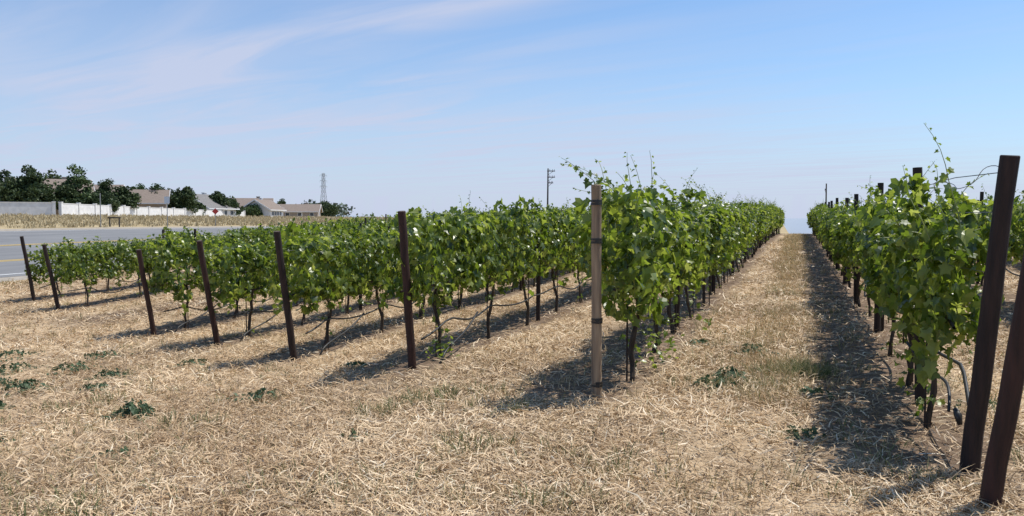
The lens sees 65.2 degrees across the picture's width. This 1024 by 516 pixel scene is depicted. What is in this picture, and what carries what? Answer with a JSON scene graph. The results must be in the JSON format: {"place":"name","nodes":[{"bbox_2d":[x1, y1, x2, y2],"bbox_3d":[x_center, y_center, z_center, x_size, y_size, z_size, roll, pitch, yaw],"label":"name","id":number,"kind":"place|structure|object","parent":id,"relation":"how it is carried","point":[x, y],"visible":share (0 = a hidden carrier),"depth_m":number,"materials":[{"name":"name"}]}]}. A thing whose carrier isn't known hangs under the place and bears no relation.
{"place":"outdoors","nodes":[
{"label":"outdoors","id":0,"kind":"place"},
{"bbox_2d":[0,264,190,292],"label":"verge grass","id":1,"kind":"structure","parent":0,"point":[22,280],"depth_m":28.44,"materials":[{"name":"beige plant"}]},
{"bbox_2d":[0,225,333,281],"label":"road","id":2,"kind":"structure","parent":0,"point":[12,265],"depth_m":54.66,"materials":[{"name":"grey asphalt"}]},
{"bbox_2d":[0,213,394,227],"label":"verge grass","id":3,"kind":"structure","parent":0,"point":[74,219],"depth_m":93.86,"materials":[{"name":"beige plant"}]},
{"bbox_2d":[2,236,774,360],"bbox_3d":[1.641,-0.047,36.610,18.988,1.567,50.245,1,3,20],"label":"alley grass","id":4,"kind":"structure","parent":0,"point":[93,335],"depth_m":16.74,"materials":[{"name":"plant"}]},
{"bbox_2d":[0,215,1023,515],"bbox_3d":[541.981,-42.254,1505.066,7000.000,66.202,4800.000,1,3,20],"label":"ground","id":5,"kind":"structure","parent":0,"point":[844,295],"depth_m":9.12,"materials":[{"name":"beige plant"}]},
{"bbox_2d":[0,400,13,409],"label":"weed","id":6,"kind":"object","parent":5,"relation":"on","point":[2,404],"visible":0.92,"depth_m":9.13,"materials":[{"name":"green plant"}]},
{"bbox_2d":[0,169,14,185],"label":"broadleaf tree","id":7,"kind":"object","parent":5,"relation":"on","point":[6,173],"visible":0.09,"depth_m":137.71,"materials":[{"name":"green plant"}]},
{"bbox_2d":[0,178,25,201],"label":"broadleaf tree","id":8,"kind":"object","parent":5,"relation":"on","point":[5,189],"visible":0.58,"depth_m":132.29,"materials":[{"name":"green plant"}]},
{"bbox_2d":[0,377,34,386],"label":"weed","id":9,"kind":"object","parent":5,"relation":"on","point":[2,382],"visible":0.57,"depth_m":10.94,"materials":[{"name":"green plant"}]},
{"bbox_2d":[0,349,37,361],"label":"weed","id":10,"kind":"object","parent":5,"relation":"on","point":[11,352],"visible":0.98,"depth_m":14.05,"materials":[{"name":"green plant"}]},
{"bbox_2d":[0,362,47,375],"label":"weed","id":11,"kind":"object","parent":5,"relation":"on","point":[13,365],"visible":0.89,"depth_m":12.65,"materials":[{"name":"green plant"}]},
{"bbox_2d":[1,164,53,200],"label":"broadleaf tree","id":12,"kind":"object","parent":5,"relation":"on","point":[31,176],"visible":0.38,"depth_m":134.08,"materials":[{"name":"green plant"}]},
{"bbox_2d":[0,378,55,397],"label":"weed","id":13,"kind":"object","parent":5,"relation":"on","point":[25,384],"visible":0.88,"depth_m":10.24,"materials":[{"name":"green plant"}]},
{"bbox_2d":[0,201,55,214],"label":"white boundary wall","id":14,"kind":"structure","parent":5,"relation":"on","point":[39,208],"depth_m":114.16,"materials":[{"name":"white concrete"}]},
{"bbox_2d":[20,236,35,300],"bbox_3d":[-13.724,0.457,22.738,0.115,2.173,0.496,1,3,20],"label":"vineyard end post","id":15,"kind":"object","parent":5,"relation":"on","point":[29,275],"visible":0.88,"depth_m":22.67,"materials":[{"name":"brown wood"}]},
{"bbox_2d":[23,182,58,208],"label":"broadleaf tree","id":16,"kind":"object","parent":5,"relation":"on","point":[40,192],"visible":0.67,"depth_m":132.88,"materials":[{"name":"green plant"}]},
{"bbox_2d":[42,244,60,310],"bbox_3d":[-11.702,0.652,20.396,0.105,2.027,0.549,1,3,20],"label":"vineyard end post","id":17,"kind":"object","parent":5,"relation":"on","point":[51,277],"visible":0.86,"depth_m":20.32,"materials":[{"name":"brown wood"}]},
{"bbox_2d":[43,169,61,178],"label":"broadleaf tree","id":18,"kind":"object","parent":5,"relation":"on","point":[50,176],"visible":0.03,"depth_m":173.71,"materials":[{"name":"green plant"}]},
{"bbox_2d":[53,184,84,209],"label":"broadleaf tree","id":19,"kind":"object","parent":5,"relation":"on","point":[65,193],"visible":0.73,"depth_m":136.84,"materials":[{"name":"green plant"}]},
{"bbox_2d":[53,164,93,202],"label":"eucalyptus tree","id":20,"kind":"object","parent":5,"relation":"on","point":[78,181],"visible":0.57,"depth_m":139.38,"materials":[{"name":"green plant"}]},
{"bbox_2d":[41,360,105,377],"bbox_3d":[-6.529,1.645,12.143,0.960,0.187,1.019,-1,3,-17],"label":"weed","id":21,"kind":"object","parent":5,"relation":"on","point":[78,365],"visible":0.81,"depth_m":12.02,"materials":[{"name":"green plant"}]},
{"bbox_2d":[67,381,112,394],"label":"weed","id":22,"kind":"object","parent":5,"relation":"on","point":[90,385],"visible":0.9,"depth_m":9.94,"materials":[{"name":"green plant"}]},
{"bbox_2d":[84,192,99,204],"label":"broadleaf tree","id":23,"kind":"object","parent":5,"relation":"on","point":[94,198],"visible":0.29,"depth_m":140.59,"materials":[{"name":"green plant"}]},
{"bbox_2d":[100,193,100,226],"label":"sign post","id":24,"kind":"object","parent":5,"relation":"on","point":[100,209],"visible":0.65,"depth_m":67.86,"materials":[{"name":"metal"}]},
{"bbox_2d":[94,178,113,199],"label":"broadleaf tree","id":25,"kind":"object","parent":5,"relation":"on","point":[103,189],"visible":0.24,"depth_m":146.69,"materials":[{"name":"green plant"}]},
{"bbox_2d":[92,192,120,211],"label":"broadleaf tree","id":26,"kind":"object","parent":5,"relation":"on","point":[108,198],"visible":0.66,"depth_m":139.14,"materials":[{"name":"green plant"}]},
{"bbox_2d":[80,349,133,360],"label":"weed","id":27,"kind":"object","parent":5,"relation":"on","point":[103,353],"visible":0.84,"depth_m":13.45,"materials":[{"name":"green plant"}]},
{"bbox_2d":[85,368,132,381],"bbox_3d":[-5.615,1.620,11.141,0.646,0.147,0.649,1,3,20],"label":"weed","id":28,"kind":"object","parent":5,"relation":"on","point":[109,373],"visible":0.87,"depth_m":11.14,"materials":[{"name":"green plant"}]},
{"bbox_2d":[92,446,135,459],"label":"weed","id":29,"kind":"object","parent":5,"relation":"on","point":[122,450],"visible":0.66,"depth_m":6.47,"materials":[{"name":"green plant"}]},
{"bbox_2d":[107,217,120,226],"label":"wooden barrier","id":30,"kind":"object","parent":5,"relation":"on","point":[110,220],"visible":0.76,"depth_m":69.87,"materials":[{"name":"brown wood"}]},
{"bbox_2d":[111,185,141,209],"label":"broadleaf tree","id":31,"kind":"object","parent":5,"relation":"on","point":[124,195],"visible":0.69,"depth_m":146.79,"materials":[{"name":"green plant"}]},
{"bbox_2d":[101,398,157,420],"bbox_3d":[-3.865,1.560,8.251,0.530,0.222,0.597,2,3,36],"label":"weed","id":32,"kind":"object","parent":5,"relation":"on","point":[131,407],"visible":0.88,"depth_m":8.20,"materials":[{"name":"green plant"}]},
{"bbox_2d":[131,183,148,189],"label":"broadleaf tree","id":33,"kind":"object","parent":5,"relation":"on","point":[140,187],"visible":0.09,"depth_m":199.02,"materials":[{"name":"green plant"}]},
{"bbox_2d":[136,249,156,335],"bbox_3d":[-7.430,0.862,16.320,0.107,2.105,0.528,1,3,20],"label":"vineyard end post","id":34,"kind":"object","parent":5,"relation":"on","point":[146,291],"visible":0.83,"depth_m":16.25,"materials":[{"name":"brown wood"}]},
{"bbox_2d":[136,204,166,207],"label":"walls","id":35,"kind":"structure","parent":5,"relation":"on","point":[155,205],"depth_m":166.60,"materials":[{"name":"beige paint"}]},
{"bbox_2d":[129,189,170,202],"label":"roof","id":36,"kind":"structure","parent":35,"relation":"on","point":[148,196],"depth_m":168.44,"materials":[{"name":"beige tile"}]},
{"bbox_2d":[137,193,170,203],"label":"fascia","id":37,"kind":"structure","parent":36,"relation":"attached to","point":[155,203],"depth_m":166.07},
{"bbox_2d":[58,202,246,216],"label":"white boundary wall","id":38,"kind":"structure","parent":5,"relation":"on","point":[76,208],"depth_m":144.63,"materials":[{"name":"white concrete"}]},
{"bbox_2d":[150,183,172,201],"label":"broadleaf tree","id":39,"kind":"object","parent":5,"relation":"on","point":[156,187],"visible":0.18,"depth_m":171.06,"materials":[{"name":"green plant"}]},
{"bbox_2d":[164,196,169,226],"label":"traffic sign","id":40,"kind":"object","parent":5,"relation":"on","point":[167,200],"visible":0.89,"depth_m":73.83,"materials":[{"name":"metal"}]},
{"bbox_2d":[168,186,199,213],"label":"broadleaf tree","id":41,"kind":"object","parent":5,"relation":"on","point":[185,197],"visible":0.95,"depth_m":172.52,"materials":[{"name":"green plant"}]},
{"bbox_2d":[167,358,215,367],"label":"weed","id":42,"kind":"object","parent":5,"relation":"on","point":[193,362],"visible":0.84,"depth_m":12.03,"materials":[{"name":"green plant"}]},
{"bbox_2d":[194,201,206,214],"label":"broadleaf tree","id":43,"kind":"object","parent":5,"relation":"on","point":[200,205],"visible":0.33,"depth_m":181.22,"materials":[{"name":"green plant"}]},
{"bbox_2d":[196,240,219,344],"bbox_3d":[-5.341,0.776,14.147,0.116,2.199,0.598,1,3,20],"label":"vineyard end post","id":44,"kind":"object","parent":5,"relation":"on","point":[210,306],"visible":0.83,"depth_m":14.06,"materials":[{"name":"brown wood"}]},
{"bbox_2d":[212,208,218,225],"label":"red diamond marker","id":45,"kind":"object","parent":5,"relation":"on","point":[215,211],"visible":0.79,"depth_m":81.85,"materials":[{"name":"metal"}]},
{"bbox_2d":[208,191,231,206],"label":"broadleaf tree","id":46,"kind":"object","parent":5,"relation":"on","point":[219,197],"visible":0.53,"depth_m":194.47,"materials":[{"name":"green plant"}]},
{"bbox_2d":[207,208,235,216],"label":"walls","id":47,"kind":"structure","parent":5,"relation":"on","point":[228,211],"depth_m":195.92,"materials":[{"name":"white paint"}]},
{"bbox_2d":[195,194,238,208],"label":"roof","id":48,"kind":"structure","parent":47,"relation":"on","point":[206,200],"depth_m":191.87,"materials":[{"name":"grey tile"}]},
{"bbox_2d":[196,199,239,209],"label":"fascia","id":49,"kind":"structure","parent":48,"relation":"attached to","point":[218,208],"depth_m":190.56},
{"bbox_2d":[228,196,244,215],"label":"broadleaf tree","id":50,"kind":"object","parent":5,"relation":"on","point":[234,203],"visible":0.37,"depth_m":199.41,"materials":[{"name":"green plant"}]},
{"bbox_2d":[244,203,262,216],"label":"broadleaf tree","id":51,"kind":"object","parent":5,"relation":"on","point":[252,210],"visible":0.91,"depth_m":211.95,"materials":[{"name":"green plant"}]},
{"bbox_2d":[227,387,291,403],"bbox_3d":[-2.779,1.484,8.678,0.638,0.137,0.694,0,3,-1],"label":"weed","id":52,"kind":"object","parent":5,"relation":"on","point":[263,389],"visible":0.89,"depth_m":8.67,"materials":[{"name":"green plant"}]},
{"bbox_2d":[24,207,501,296],"bbox_3d":[-2.995,-1.744,52.459,1.371,3.314,63.634,1,3,20],"label":"grapevine row","id":53,"kind":"object","parent":5,"relation":"on","point":[42,270],"visible":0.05,"depth_m":24.94,"materials":[{"name":"green plant"}]},
{"bbox_2d":[246,201,282,216],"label":"walls","id":54,"kind":"structure","parent":5,"relation":"on","point":[266,211],"depth_m":213.40,"materials":[{"name":"white paint"}]},
{"bbox_2d":[243,199,284,209],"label":"roof","id":55,"kind":"structure","parent":54,"relation":"on","point":[270,204],"depth_m":216.91,"materials":[{"name":"beige tile"}]},
{"bbox_2d":[244,199,286,210],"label":"fascia","id":56,"kind":"structure","parent":55,"relation":"attached to","point":[264,205],"depth_m":213.15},
{"bbox_2d":[254,204,281,215],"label":"windows","id":57,"kind":"structure","parent":54,"relation":"attached to","point":[274,213],"depth_m":216.76,"materials":[{"name":"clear glass"}]},
{"bbox_2d":[49,209,490,305],"bbox_3d":[-0.801,-1.639,50.683,1.318,3.302,64.930,1,3,20],"label":"grapevine row","id":58,"kind":"object","parent":5,"relation":"on","point":[98,254],"visible":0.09,"depth_m":22.05,"materials":[{"name":"green plant"}]},
{"bbox_2d":[276,198,285,203],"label":"broadleaf tree","id":59,"kind":"object","parent":5,"relation":"on","point":[280,201],"visible":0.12,"depth_m":289.14,"materials":[{"name":"green plant"}]},
{"bbox_2d":[274,231,297,360],"bbox_3d":[-3.267,0.712,11.629,0.107,2.223,0.518,1,3,20],"label":"vineyard end post","id":60,"kind":"object","parent":5,"relation":"on","point":[285,299],"visible":0.83,"depth_m":11.55,"materials":[{"name":"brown wood"}]},
{"bbox_2d":[283,211,320,216],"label":"walls","id":61,"kind":"structure","parent":5,"relation":"on","point":[293,214],"depth_m":255.16,"materials":[{"name":"beige paint"}]},
{"bbox_2d":[278,204,321,211],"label":"roof","id":62,"kind":"structure","parent":61,"relation":"on","point":[302,207],"depth_m":257.23,"materials":[{"name":"beige tile"}]},
{"bbox_2d":[285,212,319,215],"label":"windows","id":63,"kind":"structure","parent":61,"relation":"attached to","point":[298,213],"depth_m":254.87,"materials":[{"name":"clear glass"}]},
{"bbox_2d":[320,174,326,200],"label":"transmission tower","id":64,"kind":"structure","parent":5,"relation":"on","point":[323,182],"depth_m":697.94,"materials":[{"name":"metal"}]},
{"bbox_2d":[319,200,339,216],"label":"broadleaf tree","id":65,"kind":"object","parent":5,"relation":"on","point":[329,209],"visible":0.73,"depth_m":297.24,"materials":[{"name":"green plant"}]},
{"bbox_2d":[301,199,357,216],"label":"distant tree line","id":66,"kind":"object","parent":5,"relation":"on","point":[343,212],"visible":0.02,"depth_m":378.99,"materials":[{"name":"green plant"}]},
{"bbox_2d":[340,360,367,368],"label":"weed","id":67,"kind":"object","parent":5,"relation":"on","point":[354,363],"visible":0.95,"depth_m":10.23,"materials":[{"name":"green plant"}]},
{"bbox_2d":[340,428,377,441],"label":"weed","id":68,"kind":"object","parent":5,"relation":"on","point":[352,433],"visible":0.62,"depth_m":6.25,"materials":[{"name":"green plant"}]},
{"bbox_2d":[135,206,589,332],"bbox_3d":[3.865,-1.563,47.748,1.407,3.619,67.292,1,3,20],"label":"grapevine row","id":69,"kind":"object","parent":5,"relation":"on","point":[171,254],"visible":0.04,"depth_m":17.06,"materials":[{"name":"green plant"}]},
{"bbox_2d":[198,205,590,341],"bbox_3d":[6.205,-1.606,46.236,1.305,3.560,68.722,1,3,20],"label":"grapevine row","id":70,"kind":"object","parent":5,"relation":"on","point":[256,259],"visible":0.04,"depth_m":14.91,"materials":[{"name":"green plant"}]},
{"bbox_2d":[0,369,813,515],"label":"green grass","id":71,"kind":"structure","parent":5,"relation":"on","point":[405,398],"depth_m":5.46,"materials":[{"name":"plant"}]},
{"bbox_2d":[398,211,416,369],"bbox_3d":[-1.243,0.546,9.576,0.109,2.220,0.403,1,3,20],"label":"vineyard end post","id":72,"kind":"object","parent":5,"relation":"on","point":[408,308],"visible":0.85,"depth_m":9.50,"materials":[{"name":"brown wood"}]},
{"bbox_2d":[268,203,587,240],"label":"grapevine row","id":73,"kind":"object","parent":5,"relation":"on","point":[326,228],"visible":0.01,"depth_m":27.65,"materials":[{"name":"green plant"}]},
{"bbox_2d":[425,326,459,357],"bbox_3d":[-0.903,1.078,10.325,0.500,0.421,0.437,1,3,20],"label":"vine sprout","id":74,"kind":"object","parent":5,"relation":"on","point":[437,346],"visible":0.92,"depth_m":10.33,"materials":[{"name":"green plant"}]},
{"bbox_2d":[264,204,691,355],"bbox_3d":[8.279,-1.556,43.512,1.303,3.358,68.353,1,3,20],"label":"grapevine row","id":75,"kind":"object","parent":5,"relation":"on","point":[353,281],"visible":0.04,"depth_m":12.68,"materials":[{"name":"green plant"}]},
{"bbox_2d":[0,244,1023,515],"bbox_3d":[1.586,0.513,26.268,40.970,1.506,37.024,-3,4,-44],"label":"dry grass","id":76,"kind":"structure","parent":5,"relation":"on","point":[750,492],"depth_m":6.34,"materials":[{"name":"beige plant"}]},
{"bbox_2d":[376,191,701,363],"bbox_3d":[10.100,-1.534,41.056,1.361,3.241,67.451,1,3,20],"label":"grapevine row","id":77,"kind":"object","parent":5,"relation":"on","point":[536,231],"visible":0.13,"depth_m":11.58,"materials":[{"name":"green plant"}]},
{"bbox_2d":[547,168,554,204],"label":"utility pole","id":78,"kind":"object","parent":5,"relation":"on","point":[548,181],"visible":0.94,"depth_m":111.66,"materials":[{"name":"brown wood"}]},
{"bbox_2d":[591,184,602,400],"bbox_3d":[0.753,0.468,7.108,0.101,2.231,0.255,1,3,13],"label":"wooden end post","id":79,"kind":"object","parent":5,"relation":"on","point":[596,324],"visible":0.96,"depth_m":7.06,"materials":[{"name":"brown wood"}]},
{"bbox_2d":[619,322,671,368],"bbox_3d":[1.399,0.869,8.604,0.567,0.640,0.538,-3,4,-45],"label":"vine sprout","id":80,"kind":"object","parent":5,"relation":"on","point":[650,339],"visible":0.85,"depth_m":8.61,"materials":[{"name":"green plant"}]},
{"bbox_2d":[647,322,684,358],"bbox_3d":[1.765,0.966,9.215,0.459,0.438,0.451,-2,3,-36],"label":"vine sprout","id":81,"kind":"object","parent":5,"relation":"on","point":[666,341],"visible":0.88,"depth_m":9.26,"materials":[{"name":"green plant"}]},
{"bbox_2d":[559,150,784,381],"bbox_3d":[11.901,-1.610,38.524,1.765,3.266,67.075,1,3,20],"label":"grapevine row","id":82,"kind":"object","parent":5,"relation":"on","point":[652,246],"visible":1,"depth_m":8.40,"materials":[{"name":"green plant"}]},
{"bbox_2d":[687,281,712,329],"bbox_3d":[2.741,0.676,11.427,0.366,0.706,0.359,-2,3,-32],"label":"vine sprout","id":83,"kind":"object","parent":5,"relation":"on","point":[699,317],"visible":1,"depth_m":11.42,"materials":[{"name":"green plant"}]},
{"bbox_2d":[685,338,716,346],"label":"weed","id":84,"kind":"object","parent":5,"relation":"on","point":[701,340],"visible":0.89,"depth_m":10.22,"materials":[{"name":"green plant"}]},
{"bbox_2d":[683,374,743,392],"bbox_3d":[1.973,1.196,7.664,0.593,0.159,0.643,1,3,20],"label":"weed","id":85,"kind":"object","parent":5,"relation":"on","point":[714,380],"visible":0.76,"depth_m":7.63,"materials":[{"name":"green plant"}]},
{"bbox_2d":[711,364,756,383],"bbox_3d":[2.222,1.176,8.071,0.529,0.192,0.550,1,3,20],"label":"weed","id":86,"kind":"object","parent":5,"relation":"on","point":[719,373],"visible":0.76,"depth_m":8.03,"materials":[{"name":"green plant"}]},
{"bbox_2d":[729,343,778,355],"bbox_3d":[2.939,1.093,9.699,0.612,0.149,0.587,1,3,20],"label":"weed","id":87,"kind":"object","parent":5,"relation":"on","point":[748,349],"visible":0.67,"depth_m":9.58,"materials":[{"name":"green plant"}]},
{"bbox_2d":[680,233,855,412],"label":"path grass","id":88,"kind":"structure","parent":5,"relation":"on","point":[793,239],"depth_m":10.44,"materials":[{"name":"beige plant"}]},
{"bbox_2d":[744,352,844,380],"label":"green grass","id":89,"kind":"structure","parent":5,"relation":"on","point":[823,371],"depth_m":8.26,"materials":[{"name":"plant"}]},
{"bbox_2d":[783,424,825,440],"bbox_3d":[2.111,1.266,5.767,0.301,0.109,0.360,1,3,20],"label":"weed","id":90,"kind":"object","parent":5,"relation":"on","point":[810,430],"visible":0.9,"depth_m":5.76,"materials":[{"name":"green plant"}]},
{"bbox_2d":[799,386,835,398],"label":"weed","id":91,"kind":"object","parent":5,"relation":"on","point":[810,390],"visible":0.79,"depth_m":7.24,"materials":[{"name":"green plant"}]},
{"bbox_2d":[825,183,826,204],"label":"utility pole","id":92,"kind":"object","parent":5,"relation":"on","point":[826,194],"visible":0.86,"depth_m":149.59,"materials":[{"name":"brown wood"}]},
{"bbox_2d":[892,319,928,388],"bbox_3d":[3.685,0.563,7.338,0.340,1.333,0.471,-1,3,-21],"label":"vine sprout","id":93,"kind":"object","parent":5,"relation":"on","point":[909,370],"visible":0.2,"depth_m":7.39,"materials":[{"name":"green plant"}]},
{"bbox_2d":[807,125,1020,429],"bbox_3d":[14.059,-1.343,36.063,1.315,2.880,66.493,1,3,20],"label":"grapevine row","id":94,"kind":"object","parent":5,"relation":"on","point":[912,259],"visible":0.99,"depth_m":5.88,"materials":[{"name":"green plant"}]},
{"bbox_2d":[903,312,962,424],"bbox_3d":[3.024,0.735,5.747,0.108,0.665,1.150,1,3,11],"label":"drip line valve","id":95,"kind":"object","parent":94,"relation":"attached to","point":[957,415],"visible":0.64,"depth_m":5.32,"materials":[{"name":"black plastic"}]},
{"bbox_2d":[896,358,945,417],"bbox_3d":[3.231,0.749,6.290,0.406,1.059,0.267,1,3,20],"label":"vine sprout","id":96,"kind":"object","parent":5,"relation":"on","point":[901,383],"visible":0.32,"depth_m":6.28,"materials":[{"name":"green plant"}]},
{"bbox_2d":[860,186,1023,285],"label":"grapevine row","id":97,"kind":"object","parent":5,"relation":"on","point":[1016,247],"visible":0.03,"depth_m":14.21,"materials":[{"name":"green plant"}]},
{"bbox_2d":[951,399,996,407],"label":"weed","id":98,"kind":"object","parent":5,"relation":"on","point":[961,404],"visible":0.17,"depth_m":6.67,"materials":[{"name":"green plant"}]},
{"bbox_2d":[933,200,1022,259],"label":"grapevine row","id":99,"kind":"object","parent":5,"relation":"on","point":[974,204],"depth_m":30.81,"materials":[{"name":"green plant"}]},
{"bbox_2d":[959,155,1019,473],"bbox_3d":[2.896,0.515,4.897,0.121,2.269,0.358,-1,3,-18],"label":"vineyard end post","id":100,"kind":"object","parent":5,"relation":"on","point":[986,336],"visible":0.88,"depth_m":4.83,"materials":[{"name":"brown wood"}]},
{"bbox_2d":[978,253,1023,510],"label":"vineyard end post","id":101,"kind":"object","parent":5,"relation":"on","point":[1002,435],"visible":0.91,"depth_m":4.28,"materials":[{"name":"brown wood"}]},
{"bbox_2d":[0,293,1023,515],"bbox_3d":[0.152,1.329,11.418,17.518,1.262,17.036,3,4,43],"label":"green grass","id":102,"kind":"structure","parent":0,"point":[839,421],"depth_m":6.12,"materials":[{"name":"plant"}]},
{"bbox_2d":[0,0,1023,217],"label":"sky","id":103,"kind":"structure","parent":0,"point":[401,105],"materials":[{"name":"blue"}]},
{"bbox_2d":[336,215,811,233],"bbox_3d":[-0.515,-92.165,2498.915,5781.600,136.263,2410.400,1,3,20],"label":"distant hills","id":104,"kind":"structure","parent":0,"point":[795,225],"depth_m":2454.70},
{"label":"walls","id":105,"kind":"object","parent":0,"visible":0},
{"bbox_2d":[14,178,94,192],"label":"roof","id":106,"kind":"structure","parent":105,"relation":"on","point":[54,180],"depth_m":149.41,"materials":[{"name":"beige tile"}]},
{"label":"walls","id":107,"kind":"object","parent":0,"visible":0},
{"bbox_2d":[94,184,123,190],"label":"roof","id":108,"kind":"structure","parent":107,"relation":"on","point":[96,186],"depth_m":161.40,"materials":[{"name":"beige tile"}]},
{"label":"walls","id":109,"kind":"object","parent":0,"visible":0},
{"bbox_2d":[232,198,273,206],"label":"roof","id":110,"kind":"structure","parent":109,"relation":"on","point":[243,201],"depth_m":223.40,"materials":[{"name":"beige tile"}]}
]}

